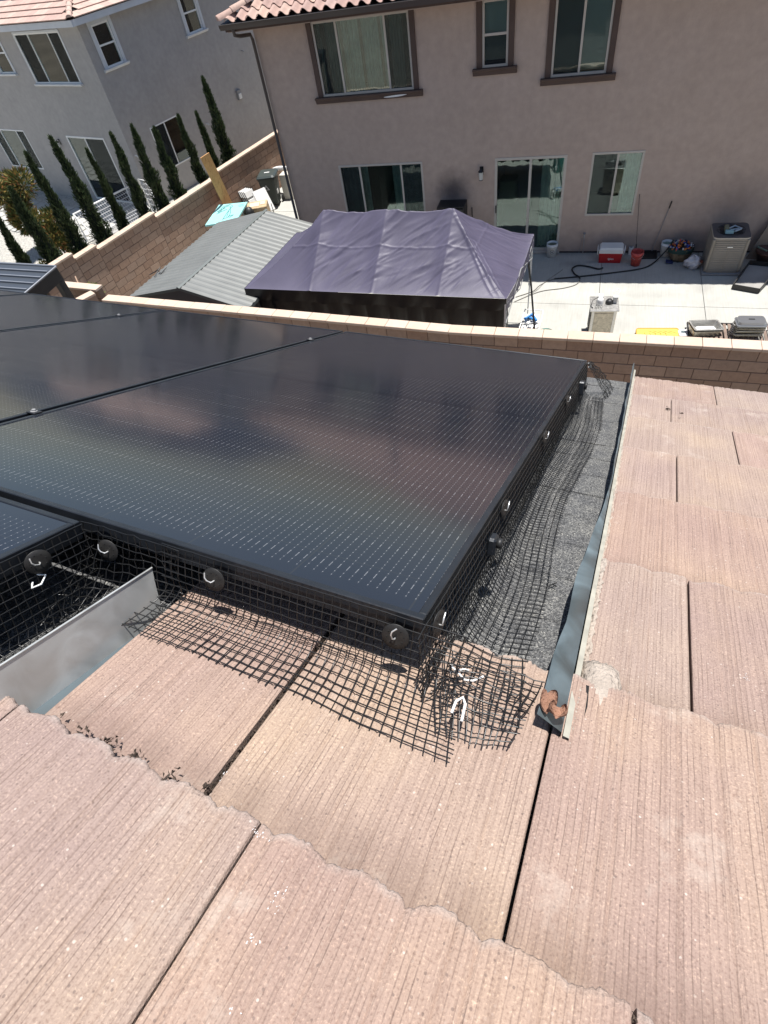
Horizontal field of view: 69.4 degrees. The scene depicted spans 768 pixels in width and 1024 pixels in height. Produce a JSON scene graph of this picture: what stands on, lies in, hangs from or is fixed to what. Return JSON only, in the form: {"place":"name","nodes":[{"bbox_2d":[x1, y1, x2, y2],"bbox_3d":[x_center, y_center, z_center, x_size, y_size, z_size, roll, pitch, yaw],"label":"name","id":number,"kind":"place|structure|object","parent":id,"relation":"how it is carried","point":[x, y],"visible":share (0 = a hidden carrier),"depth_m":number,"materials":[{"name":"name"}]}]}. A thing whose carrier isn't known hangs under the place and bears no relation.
{"place":"outdoors","nodes":[
{"label":"outdoors","id":0,"kind":"place"},
{"bbox_2d":[0,201,132,243],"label":"paving","id":1,"kind":"structure","parent":0,"point":[71,210],"depth_m":23.13,"materials":[{"name":"white concrete"}]},
{"bbox_2d":[0,177,209,263],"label":"gravel","id":2,"kind":"structure","parent":0,"point":[26,244],"depth_m":22.57,"materials":[{"name":"grey gravel"}]},
{"bbox_2d":[0,165,38,237],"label":"shrub","id":3,"kind":"object","parent":2,"relation":"on","point":[13,176],"visible":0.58,"depth_m":19.61,"materials":[{"name":"green plant"}]},
{"bbox_2d":[0,215,46,294],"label":"cypress tree","id":4,"kind":"object","parent":2,"relation":"on","point":[20,255],"visible":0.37,"depth_m":15.00,"materials":[{"name":"green plant"}]},
{"bbox_2d":[7,185,62,263],"bbox_3d":[-9.507,-7.334,15.955,0.890,3.870,0.884,-14,50,-1],"label":"cypress tree","id":5,"kind":"object","parent":2,"relation":"on","point":[48,252],"visible":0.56,"depth_m":15.37,"materials":[{"name":"green plant"}]},
{"bbox_2d":[28,205,73,254],"bbox_3d":[-11.228,-9.373,19.011,1.602,2.177,1.378,32,62,31],"label":"shrub","id":6,"kind":"object","parent":2,"relation":"on","point":[54,233],"visible":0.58,"depth_m":18.52,"materials":[{"name":"green plant"}]},
{"bbox_2d":[22,149,88,254],"bbox_3d":[-9.137,-8.204,16.279,0.786,4.377,0.715,-31,52,-15],"label":"cypress tree","id":7,"kind":"object","parent":2,"relation":"on","point":[70,229],"visible":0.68,"depth_m":15.77,"materials":[{"name":"green plant"}]},
{"bbox_2d":[47,134,112,244],"bbox_3d":[-8.732,-8.875,16.712,0.832,4.455,0.829,8,52,16],"label":"cypress tree","id":8,"kind":"object","parent":2,"relation":"on","point":[85,201],"visible":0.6,"depth_m":16.21,"materials":[{"name":"green plant"}]},
{"bbox_2d":[73,186,137,240],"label":"patio chairs","id":9,"kind":"object","parent":2,"relation":"on","point":[103,199],"visible":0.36,"depth_m":21.20,"materials":[{"name":"white paint"}]},
{"bbox_2d":[84,147,129,230],"bbox_3d":[-8.327,-9.294,17.377,0.571,3.862,0.556,-26,51,-11],"label":"cypress tree","id":10,"kind":"object","parent":2,"relation":"on","point":[119,215],"visible":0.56,"depth_m":16.89,"materials":[{"name":"green plant"}]},
{"bbox_2d":[108,131,151,217],"bbox_3d":[-7.914,-9.991,17.819,0.664,3.959,0.741,33,63,31],"label":"cypress tree","id":11,"kind":"object","parent":2,"relation":"on","point":[137,195],"visible":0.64,"depth_m":17.37,"materials":[{"name":"green plant"}]},
{"bbox_2d":[0,0,276,207],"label":"stucco house","id":12,"kind":"structure","parent":2,"relation":"on","point":[77,77],"depth_m":21.39,"materials":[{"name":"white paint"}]},
{"bbox_2d":[0,46,14,73],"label":"window","id":13,"kind":"structure","parent":12,"relation":"in","point":[5,67],"depth_m":21.30,"materials":[{"name":"beige glass"}]},
{"bbox_2d":[0,129,43,168],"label":"window","id":14,"kind":"structure","parent":12,"relation":"in","point":[13,142],"depth_m":24.55,"materials":[{"name":"glass"}]},
{"bbox_2d":[13,31,80,83],"bbox_3d":[-12.112,-16.334,19.956,2.711,1.460,0.375,20,57,25],"label":"window","id":15,"kind":"structure","parent":12,"relation":"in","point":[45,54],"depth_m":19.95,"materials":[{"name":"black glass"}]},
{"bbox_2d":[66,136,131,202],"bbox_3d":[-11.673,-13.984,22.702,2.405,2.380,0.485,16,55,22],"label":"sliding door","id":16,"kind":"structure","parent":12,"relation":"in","point":[98,148],"depth_m":22.55,"materials":[{"name":"white paint"}]},
{"bbox_2d":[91,20,123,67],"bbox_3d":[-9.606,-16.205,19.204,0.082,1.160,0.740,21,57,25],"label":"window","id":17,"kind":"structure","parent":12,"relation":"in","point":[102,31],"depth_m":19.20,"materials":[{"name":"glass"}]},
{"bbox_2d":[149,115,189,166],"bbox_3d":[-8.591,-14.855,22.323,0.293,1.520,1.520,16,55,22],"label":"window","id":18,"kind":"structure","parent":12,"relation":"in","point":[169,130],"depth_m":22.31,"materials":[{"name":"glass"}]},
{"bbox_2d":[179,0,202,33],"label":"window","id":19,"kind":"structure","parent":12,"relation":"in","point":[189,8],"depth_m":21.33,"materials":[{"name":"glass"}]},
{"bbox_2d":[137,179,158,211],"bbox_3d":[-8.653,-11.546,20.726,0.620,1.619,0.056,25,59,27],"label":"patio chair","id":20,"kind":"object","parent":2,"relation":"on","point":[147,194],"visible":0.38,"depth_m":20.52,"materials":[{"name":"white paint"}]},
{"bbox_2d":[129,122,170,212],"bbox_3d":[-7.470,-10.592,18.285,0.801,3.889,0.747,-21,50,-8],"label":"cypress tree","id":21,"kind":"object","parent":2,"relation":"on","point":[154,184],"visible":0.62,"depth_m":17.86,"materials":[{"name":"green plant"}]},
{"bbox_2d":[151,125,186,200],"bbox_3d":[-7.075,-11.096,18.836,0.791,3.580,0.844,8,52,16],"label":"cypress tree","id":22,"kind":"object","parent":2,"relation":"on","point":[172,177],"visible":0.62,"depth_m":18.41,"materials":[{"name":"green plant"}]},
{"bbox_2d":[176,113,208,183],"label":"cypress tree","id":23,"kind":"object","parent":2,"relation":"on","point":[198,170],"visible":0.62,"depth_m":19.04,"materials":[{"name":"green plant"}]},
{"bbox_2d":[194,110,219,167],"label":"cypress tree","id":24,"kind":"object","parent":2,"relation":"on","point":[205,137],"visible":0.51,"depth_m":19.33,"materials":[{"name":"green plant"}]},
{"bbox_2d":[200,74,237,164],"bbox_3d":[-5.801,-13.294,20.059,0.786,4.154,0.810,8,52,16],"label":"cypress tree","id":25,"kind":"object","parent":2,"relation":"on","point":[222,140],"visible":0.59,"depth_m":19.57,"materials":[{"name":"green plant"}]},
{"bbox_2d":[241,188,253,201],"bbox_3d":[-4.897,-11.491,20.528,0.319,0.817,0.452,27,60,28],"label":"folding chair","id":26,"kind":"object","parent":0,"point":[244,195],"visible":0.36,"depth_m":20.33,"materials":[{"name":"white plastic"}]},
{"bbox_2d":[243,188,254,202],"bbox_3d":[-4.815,-11.455,20.484,0.319,0.817,0.452,27,60,28],"label":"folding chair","id":27,"kind":"object","parent":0,"point":[248,194],"visible":0.39,"depth_m":20.32,"materials":[{"name":"white plastic"}]},
{"bbox_2d":[224,187,767,340],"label":"patio","id":28,"kind":"structure","parent":0,"point":[660,293],"depth_m":14.12,"materials":[{"name":"concrete"}]},
{"bbox_2d":[0,262,74,298],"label":"patio shelter","id":29,"kind":"object","parent":28,"relation":"on","point":[41,279],"visible":0.58,"depth_m":12.20,"materials":[{"name":"grey metal"}]},
{"bbox_2d":[201,152,231,203],"bbox_3d":[-5.561,-10.993,19.021,0.217,2.592,1.540,-6,50,5],"label":"plywood plank","id":30,"kind":"object","parent":28,"relation":"on","point":[213,174],"visible":0.64,"depth_m":18.51,"materials":[{"name":"brown wood"}]},
{"bbox_2d":[130,209,321,307],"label":"metal shed","id":31,"kind":"structure","parent":28,"relation":"on","point":[225,261],"depth_m":13.74,"materials":[{"name":"grey metal"}]},
{"bbox_2d":[205,202,247,226],"bbox_3d":[-5.205,-9.717,18.971,1.063,1.018,1.573,0,51,10],"label":"aqua board","id":32,"kind":"object","parent":28,"relation":"on","point":[223,212],"visible":0.77,"depth_m":18.62,"materials":[{"name":"teal"}]},
{"bbox_2d":[244,207,253,214],"bbox_3d":[-4.568,-10.061,19.187,0.340,0.950,0.340,8,52,16],"label":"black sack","id":33,"kind":"object","parent":28,"relation":"on","point":[248,210],"visible":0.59,"depth_m":18.83,"materials":[{"name":"black plastic"}]},
{"bbox_2d":[247,199,269,212],"bbox_3d":[-4.373,-10.449,19.564,0.720,0.815,0.600,-8,50,3],"label":"cardboard box","id":34,"kind":"object","parent":28,"relation":"on","point":[258,206],"visible":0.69,"depth_m":19.19,"materials":[{"name":"beige cardboard"}]},
{"bbox_2d":[252,187,274,211],"bbox_3d":[-4.185,-11.021,19.947,0.585,0.816,1.216,-28,52,-13],"label":"white slab","id":35,"kind":"object","parent":28,"relation":"on","point":[260,194],"depth_m":20.05,"materials":[{"name":"plastic"}]},
{"bbox_2d":[256,168,284,203],"bbox_3d":[-4.227,-12.132,20.752,0.690,1.096,0.891,-2,50,9],"label":"wheelie bin","id":36,"kind":"object","parent":28,"relation":"on","point":[268,180],"visible":0.74,"depth_m":20.39,"materials":[{"name":"black plastic"}]},
{"bbox_2d":[279,171,293,199],"bbox_3d":[-3.635,-12.387,21.013,0.360,0.860,0.400,8,52,16],"label":"white box","id":37,"kind":"object","parent":28,"relation":"on","point":[284,185],"visible":0.52,"depth_m":20.86,"materials":[{"name":"beige"}]},
{"bbox_2d":[244,208,533,327],"bbox_3d":[0.139,-5.354,12.931,6.242,3.238,3.064,8,52,16],"label":"canopy tent","id":38,"kind":"object","parent":28,"relation":"on","point":[436,257],"visible":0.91,"depth_m":11.76,"materials":[{"name":"purple-grey fabric"},{"name":"dark metal"}]},
{"bbox_2d":[528,263,534,328],"bbox_3d":[3.501,-5.249,13.042,0.161,1.980,0.561,-26,51,-12],"label":"tent pole","id":39,"kind":"object","parent":38,"relation":"attached to","point":[531,295],"visible":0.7,"depth_m":13.24,"materials":[{"name":"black metal"}]},
{"bbox_2d":[437,199,466,214],"bbox_3d":[1.997,-8.115,16.021,0.760,1.520,0.510,8,52,16],"label":"black cabinet","id":40,"kind":"object","parent":28,"relation":"on","point":[460,205],"visible":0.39,"depth_m":15.42,"materials":[{"name":"black metal"}]},
{"bbox_2d":[215,0,767,252],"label":"stucco house","id":41,"kind":"structure","parent":28,"relation":"on","point":[566,124],"depth_m":13.66,"materials":[{"name":"beige paint"}]},
{"bbox_2d":[310,10,413,96],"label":"window","id":42,"kind":"structure","parent":41,"relation":"in","point":[369,53],"depth_m":13.75,"materials":[{"name":"glass"}]},
{"bbox_2d":[338,162,425,211],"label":"window","id":43,"kind":"structure","parent":41,"relation":"in","point":[366,187],"depth_m":16.12,"materials":[{"name":"glass"}]},
{"bbox_2d":[478,166,483,180],"bbox_3d":[2.599,-9.059,14.835,0.156,0.318,0.188,8,52,16],"label":"wall lantern","id":44,"kind":"object","parent":41,"relation":"attached to","point":[480,171],"depth_m":14.80,"materials":[{"name":"black metal"}]},
{"bbox_2d":[482,0,509,67],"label":"window","id":45,"kind":"structure","parent":41,"relation":"in","point":[495,13],"depth_m":12.66,"materials":[{"name":"grey glass"}]},
{"bbox_2d":[494,155,567,249],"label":"sliding door","id":46,"kind":"structure","parent":41,"relation":"in","point":[537,209],"depth_m":15.88,"materials":[{"name":"clear glass"}]},
{"bbox_2d":[550,0,615,77],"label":"window","id":47,"kind":"structure","parent":41,"relation":"in","point":[582,28],"depth_m":12.31,"materials":[{"name":"glass"}]},
{"bbox_2d":[584,150,645,215],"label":"window","id":48,"kind":"structure","parent":41,"relation":"in","point":[614,179],"depth_m":14.39,"materials":[{"name":"glass"}]},
{"bbox_2d":[519,309,543,328],"bbox_3d":[3.635,-4.743,13.708,0.548,0.297,0.548,8,52,16],"label":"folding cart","id":49,"kind":"object","parent":28,"relation":"on","point":[527,323],"visible":0.67,"depth_m":13.71,"materials":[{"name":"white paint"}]},
{"bbox_2d":[514,279,579,301],"bbox_3d":[4.372,-5.862,14.706,1.983,0.022,0.228,-19,50,-6],"label":"cable","id":50,"kind":"object","parent":28,"relation":"on","point":[549,289],"visible":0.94,"depth_m":14.70,"materials":[{"name":"grey plastic"}]},
{"bbox_2d":[547,240,557,257],"bbox_3d":[4.764,-7.455,15.730,0.311,0.366,0.306,8,52,16],"label":"bucket","id":51,"kind":"object","parent":28,"relation":"on","point":[552,245],"visible":1,"depth_m":15.66,"materials":[{"name":"white plastic"}]},
{"bbox_2d":[571,265,602,278],"bbox_3d":[5.459,-6.628,15.135,0.821,0.041,0.599,-27,51,-12],"label":"garden hose","id":52,"kind":"object","parent":28,"relation":"on","point":[573,272],"visible":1,"depth_m":15.12,"materials":[{"name":"black plastic"}]},
{"bbox_2d":[587,296,618,336],"bbox_3d":[5.097,-4.532,12.977,0.620,0.775,0.620,4,52,14],"label":"steel cabinet","id":53,"kind":"object","parent":28,"relation":"on","point":[603,318],"visible":0.81,"depth_m":12.73,"materials":[{"name":"silver metal"}]},
{"bbox_2d":[597,242,625,262],"bbox_3d":[6.197,-7.087,15.144,0.714,0.410,0.385,9,53,17],"label":"cooler","id":54,"kind":"object","parent":28,"relation":"on","point":[610,252],"visible":1,"depth_m":15.01,"materials":[{"name":"red plastic"}]},
{"bbox_2d":[554,239,673,278],"bbox_3d":[6.137,-6.641,14.712,3.120,0.521,0.367,-11,50,1],"label":"garden hose","id":55,"kind":"object","parent":28,"relation":"on","point":[616,271],"visible":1,"depth_m":14.84,"materials":[{"name":"black plastic"}]},
{"bbox_2d":[630,248,643,266],"bbox_3d":[6.755,-6.800,14.829,0.332,0.366,0.326,8,52,16],"label":"bucket","id":56,"kind":"object","parent":28,"relation":"on","point":[637,254],"visible":1,"depth_m":14.78,"materials":[{"name":"red plastic"}]},
{"bbox_2d":[635,194,639,247],"bbox_3d":[6.760,-7.601,14.732,0.068,1.507,0.328,-23,50,-9],"label":"broom pole","id":57,"kind":"object","parent":28,"relation":"on","point":[637,223],"visible":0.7,"depth_m":14.73,"materials":[{"name":"black plastic"}]},
{"bbox_2d":[635,328,678,335],"bbox_3d":[6.327,-4.079,12.829,0.920,0.148,0.460,4,52,14],"label":"yellow board","id":58,"kind":"object","parent":28,"relation":"on","point":[662,331],"visible":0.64,"depth_m":12.85,"materials":[{"name":"plastic"}]},
{"bbox_2d":[642,201,672,258],"bbox_3d":[7.205,-7.426,14.640,0.461,1.332,0.381,8,52,16],"label":"dustpan","id":59,"kind":"object","parent":28,"relation":"on","point":[650,254],"visible":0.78,"depth_m":15.09,"materials":[{"name":"black plastic"}]},
{"bbox_2d":[659,239,671,257],"bbox_3d":[7.596,-7.086,14.916,0.311,0.366,0.306,8,52,16],"label":"bucket","id":60,"kind":"object","parent":28,"relation":"on","point":[665,244],"visible":0.72,"depth_m":14.87,"materials":[{"name":"white plastic"}]},
{"bbox_2d":[668,239,694,261],"bbox_3d":[7.829,-6.917,14.619,0.632,0.549,0.444,8,52,16],"label":"basket","id":61,"kind":"object","parent":28,"relation":"on","point":[680,250],"visible":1,"depth_m":14.52,"materials":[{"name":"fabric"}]},
{"bbox_2d":[678,329,687,336],"bbox_3d":[6.863,-4.078,12.724,0.240,0.105,0.300,1,51,11],"label":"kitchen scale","id":62,"kind":"object","parent":28,"relation":"on","point":[682,333],"visible":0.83,"depth_m":12.68,"materials":[{"name":"white plastic"}]},
{"bbox_2d":[683,254,702,269],"bbox_3d":[8.011,-6.498,14.365,0.408,0.350,0.335,-10,50,2],"label":"plastic bag","id":63,"kind":"object","parent":28,"relation":"on","point":[693,262],"visible":1,"depth_m":14.30,"materials":[{"name":"white plastic"}]},
{"bbox_2d":[700,222,750,275],"bbox_3d":[8.610,-6.647,13.988,0.900,0.956,0.920,8,52,16],"label":"air conditioner","id":64,"kind":"object","parent":28,"relation":"on","point":[723,254],"visible":0.94,"depth_m":13.76,"materials":[{"name":"grey metal"}]},
{"bbox_2d":[724,224,733,233],"bbox_3d":[8.440,-6.915,13.548,0.190,0.107,0.280,8,52,16],"label":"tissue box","id":65,"kind":"object","parent":64,"relation":"on","point":[726,229],"visible":1,"depth_m":13.50,"materials":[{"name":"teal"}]},
{"bbox_2d":[730,225,741,231],"bbox_3d":[8.611,-6.947,13.579,0.252,0.048,0.239,-24,51,-10],"label":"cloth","id":66,"kind":"object","parent":64,"relation":"on","point":[738,228],"visible":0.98,"depth_m":13.55,"materials":[{"name":"blue"}]},
{"bbox_2d":[686,322,767,340],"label":"slatted rack","id":67,"kind":"object","parent":28,"relation":"on","point":[729,325],"visible":0.13,"depth_m":12.37,"materials":[{"name":"black metal"}]},
{"bbox_2d":[688,319,723,335],"bbox_3d":[7.227,-4.131,12.470,0.667,0.248,0.430,-5,50,6],"label":"hotel pan","id":68,"kind":"object","parent":67,"relation":"on","point":[711,327],"visible":1,"depth_m":12.47,"materials":[{"name":"silver metal"}]},
{"bbox_2d":[729,316,767,336],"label":"chafing dish stack","id":69,"kind":"object","parent":67,"relation":"on","point":[748,326],"visible":1,"depth_m":12.06,"materials":[{"name":"silver metal"}]},
{"bbox_2d":[731,260,767,293],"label":"black tray","id":70,"kind":"object","parent":28,"relation":"on","point":[752,277],"visible":1,"depth_m":13.73,"materials":[{"name":"grey plastic"}]},
{"bbox_2d":[746,226,767,258],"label":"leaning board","id":71,"kind":"object","parent":28,"relation":"on","point":[762,240],"visible":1,"depth_m":14.12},
{"bbox_2d":[590,294,603,308],"bbox_3d":[4.866,-4.809,12.638,0.273,0.155,0.400,8,52,16],"label":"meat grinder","id":72,"kind":"object","parent":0,"point":[600,300],"visible":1,"depth_m":12.59,"materials":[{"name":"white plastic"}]},
{"bbox_2d":[605,289,620,304],"bbox_3d":[5.211,-4.872,12.566,0.346,0.250,0.190,-18,50,-5],"label":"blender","id":73,"kind":"object","parent":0,"point":[609,301],"visible":1,"depth_m":12.57,"materials":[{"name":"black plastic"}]},
{"bbox_2d":[756,245,767,261],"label":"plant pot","id":74,"kind":"object","parent":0,"point":[762,252],"visible":0.81,"depth_m":13.99,"materials":[{"name":"brown ceramic"}]},
{"label":"ground","id":75,"kind":"structure","parent":0,"visible":0},
{"bbox_2d":[65,281,105,301],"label":"block wall","id":76,"kind":"structure","parent":75,"relation":"on","point":[77,289],"depth_m":13.37,"materials":[{"name":"brown concrete"}]},
{"bbox_2d":[76,291,98,300],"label":"block wall","id":77,"kind":"structure","parent":75,"relation":"on","point":[90,295],"depth_m":13.03,"materials":[{"name":"brown concrete"}]},
{"bbox_2d":[47,131,286,296],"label":"block wall","id":78,"kind":"structure","parent":75,"relation":"on","point":[128,259],"depth_m":18.05,"materials":[{"name":"brown"}]},
{"bbox_2d":[102,295,450,342],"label":"block wall","id":79,"kind":"structure","parent":75,"relation":"on","point":[432,332],"depth_m":10.84,"materials":[{"name":"brown concrete"}]},
{"bbox_2d":[0,364,767,1023],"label":"tiled roof house","id":80,"kind":"structure","parent":75,"relation":"on","point":[186,836],"depth_m":0.58,"materials":[{"name":"brown"}]},
{"bbox_2d":[37,521,184,628],"bbox_3d":[-0.406,0.113,0.811,0.193,0.136,0.113,14,28,20],"label":"bird netting","id":81,"kind":"object","parent":80,"relation":"on","point":[129,559],"visible":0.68,"depth_m":0.84,"materials":[{"name":"black metal"}]},
{"bbox_2d":[432,642,544,747],"bbox_3d":[0.110,0.217,0.668,0.146,0.043,0.126,13,28,20],"label":"bird netting","id":82,"kind":"object","parent":80,"relation":"on","point":[475,698],"visible":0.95,"depth_m":0.66,"materials":[{"name":"black metal"}]},
{"bbox_2d":[450,696,466,721],"bbox_3d":[0.086,0.226,0.641,0.016,0.005,0.030,9,53,17],"label":"cable tie","id":83,"kind":"object","parent":82,"relation":"attached to","point":[454,706],"visible":1,"depth_m":0.64,"materials":[{"name":"white plastic"}]},
{"bbox_2d":[452,666,483,681],"bbox_3d":[0.102,0.202,0.685,0.042,0.009,0.014,10,53,18],"label":"cable tie","id":84,"kind":"object","parent":82,"relation":"attached to","point":[473,680],"visible":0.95,"depth_m":0.68,"materials":[{"name":"white paint"}]},
{"bbox_2d":[540,688,567,718],"bbox_3d":[0.198,0.222,0.643,0.033,0.019,0.043,13,28,20],"label":"dead leaf","id":85,"kind":"object","parent":80,"relation":"on","point":[548,701],"visible":1,"depth_m":0.64,"materials":[{"name":"brown plant"}]},
{"bbox_2d":[586,361,613,398],"bbox_3d":[0.890,-0.550,2.282,0.122,0.142,0.192,14,28,20],"label":"bird netting","id":86,"kind":"object","parent":80,"relation":"on","point":[592,369],"visible":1,"depth_m":2.26,"materials":[{"name":"black metal"}]},
{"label":"mounting rails","id":87,"kind":"object","parent":80,"relation":"on","visible":0},
{"bbox_2d":[0,290,28,295],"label":"solar panel","id":88,"kind":"object","parent":87,"relation":"attached to","point":[4,292],"visible":0.41,"depth_m":3.31,"materials":[{"name":"black glass"}]},
{"bbox_2d":[0,497,82,579],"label":"solar panel","id":89,"kind":"object","parent":87,"relation":"attached to","point":[23,527],"visible":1,"depth_m":0.82,"materials":[{"name":"dark solar glass"},{"name":"black metal"}]},
{"bbox_2d":[24,550,51,573],"bbox_3d":[-0.482,0.071,0.774,0.009,0.036,0.036,17,30,37],"label":"clip","id":90,"kind":"object","parent":89,"relation":"attached to","point":[37,561],"visible":1,"depth_m":0.78,"materials":[{"name":"black plastic"}]},
{"bbox_2d":[0,524,105,658],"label":"bird netting","id":91,"kind":"object","parent":89,"relation":"attached to","point":[49,606],"visible":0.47,"depth_m":0.80,"materials":[{"name":"black metal"}]},
{"bbox_2d":[31,574,46,588],"bbox_3d":[-0.489,0.097,0.781,0.015,0.010,0.024,-3,50,8],"label":"cable tie","id":92,"kind":"object","parent":91,"relation":"attached to","point":[32,583],"visible":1,"depth_m":0.78,"materials":[{"name":"white plastic"}]},
{"bbox_2d":[0,293,164,330],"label":"solar panel","id":93,"kind":"object","parent":87,"relation":"attached to","point":[18,311],"visible":0.76,"depth_m":2.80,"materials":[{"name":"dark solar glass"},{"name":"black metal"}]},
{"bbox_2d":[0,310,342,422],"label":"solar panel","id":94,"kind":"object","parent":87,"relation":"attached to","point":[44,368],"visible":0.75,"depth_m":1.98,"materials":[{"name":"dark solar glass"},{"name":"black metal"}]},
{"bbox_2d":[26,409,41,414],"bbox_3d":[-0.821,-0.237,1.299,0.029,0.009,0.022,14,29,20],"label":"panel clamp","id":95,"kind":"object","parent":94,"relation":"attached to","point":[33,411],"visible":1,"depth_m":1.29,"materials":[{"name":"silver metal"}]},
{"bbox_2d":[0,331,586,637],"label":"solar panel","id":96,"kind":"object","parent":87,"relation":"attached to","point":[380,472],"visible":0.88,"depth_m":1.10,"materials":[{"name":"dark solar cell glass"},{"name":"black aluminium"}]},
{"bbox_2d":[97,540,117,560],"bbox_3d":[-0.420,0.060,0.837,0.036,0.036,0.009,8,21,10],"label":"clip","id":97,"kind":"object","parent":96,"relation":"attached to","point":[107,550],"visible":1,"depth_m":0.84,"materials":[{"name":"black plastic"}]},
{"bbox_2d":[203,568,224,590],"bbox_3d":[-0.239,0.096,0.771,0.036,0.036,0.009,11,22,15],"label":"clip","id":98,"kind":"object","parent":96,"relation":"attached to","point":[213,579],"visible":1,"depth_m":0.77,"materials":[{"name":"black plastic"}]},
{"bbox_2d":[121,543,468,763],"bbox_3d":[-0.134,0.160,0.706,0.497,0.103,0.100,14,28,20],"label":"bird netting","id":99,"kind":"object","parent":96,"relation":"hanging from","point":[338,641],"visible":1,"depth_m":0.72,"materials":[{"name":"black metal"}]},
{"bbox_2d":[382,624,408,648],"bbox_3d":[0.013,0.154,0.674,0.036,0.036,0.009,-29,8,25],"label":"clip","id":100,"kind":"object","parent":96,"relation":"attached to","point":[395,636],"visible":1,"depth_m":0.68,"materials":[{"name":"black"}]},
{"bbox_2d":[432,609,445,636],"bbox_3d":[0.071,0.139,0.685,0.009,0.036,0.036,11,48,29],"label":"clip","id":101,"kind":"object","parent":96,"relation":"attached to","point":[439,621],"visible":0.98,"depth_m":0.68,"materials":[{"name":"black"}]},
{"bbox_2d":[486,533,503,555],"bbox_3d":[0.181,0.054,0.906,0.023,0.033,0.027,14,28,20],"label":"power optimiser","id":102,"kind":"object","parent":96,"relation":"attached to","point":[494,541],"visible":1,"depth_m":0.90,"materials":[{"name":"black plastic"}]},
{"bbox_2d":[501,499,509,518],"bbox_3d":[0.216,-0.004,0.978,0.009,0.036,0.036,11,49,29],"label":"clip","id":103,"kind":"object","parent":96,"relation":"attached to","point":[505,507],"visible":1,"depth_m":0.97,"materials":[{"name":"black"}]},
{"bbox_2d":[417,364,603,728],"bbox_3d":[0.480,-0.148,1.425,0.136,0.139,1.894,14,28,20],"label":"bird netting","id":104,"kind":"object","parent":96,"relation":"attached to","point":[564,416],"visible":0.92,"depth_m":1.02,"materials":[{"name":"black metal"}]},
{"bbox_2d":[543,430,548,444],"bbox_3d":[0.388,-0.176,1.322,0.009,0.036,0.036,12,49,29],"label":"clip","id":105,"kind":"object","parent":96,"relation":"attached to","point":[546,435],"visible":1,"depth_m":1.32,"materials":[{"name":"black"}]},
{"bbox_2d":[566,395,570,406],"bbox_3d":[0.552,-0.331,1.657,0.009,0.036,0.036,12,49,29],"label":"clip","id":106,"kind":"object","parent":96,"relation":"attached to","point":[567,400],"visible":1,"depth_m":1.65,"materials":[{"name":"black plastic"}]},
{"bbox_2d":[578,380,587,394],"bbox_3d":[0.714,-0.447,1.993,0.030,0.048,0.040,14,28,20],"label":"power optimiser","id":107,"kind":"object","parent":96,"relation":"attached to","point":[582,385],"visible":0.92,"depth_m":1.98,"materials":[{"name":"black plastic"}]},
{"bbox_2d":[448,325,767,392],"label":"block wall","id":108,"kind":"structure","parent":75,"relation":"on","point":[740,364],"depth_m":9.13,"materials":[{"name":"brown"}]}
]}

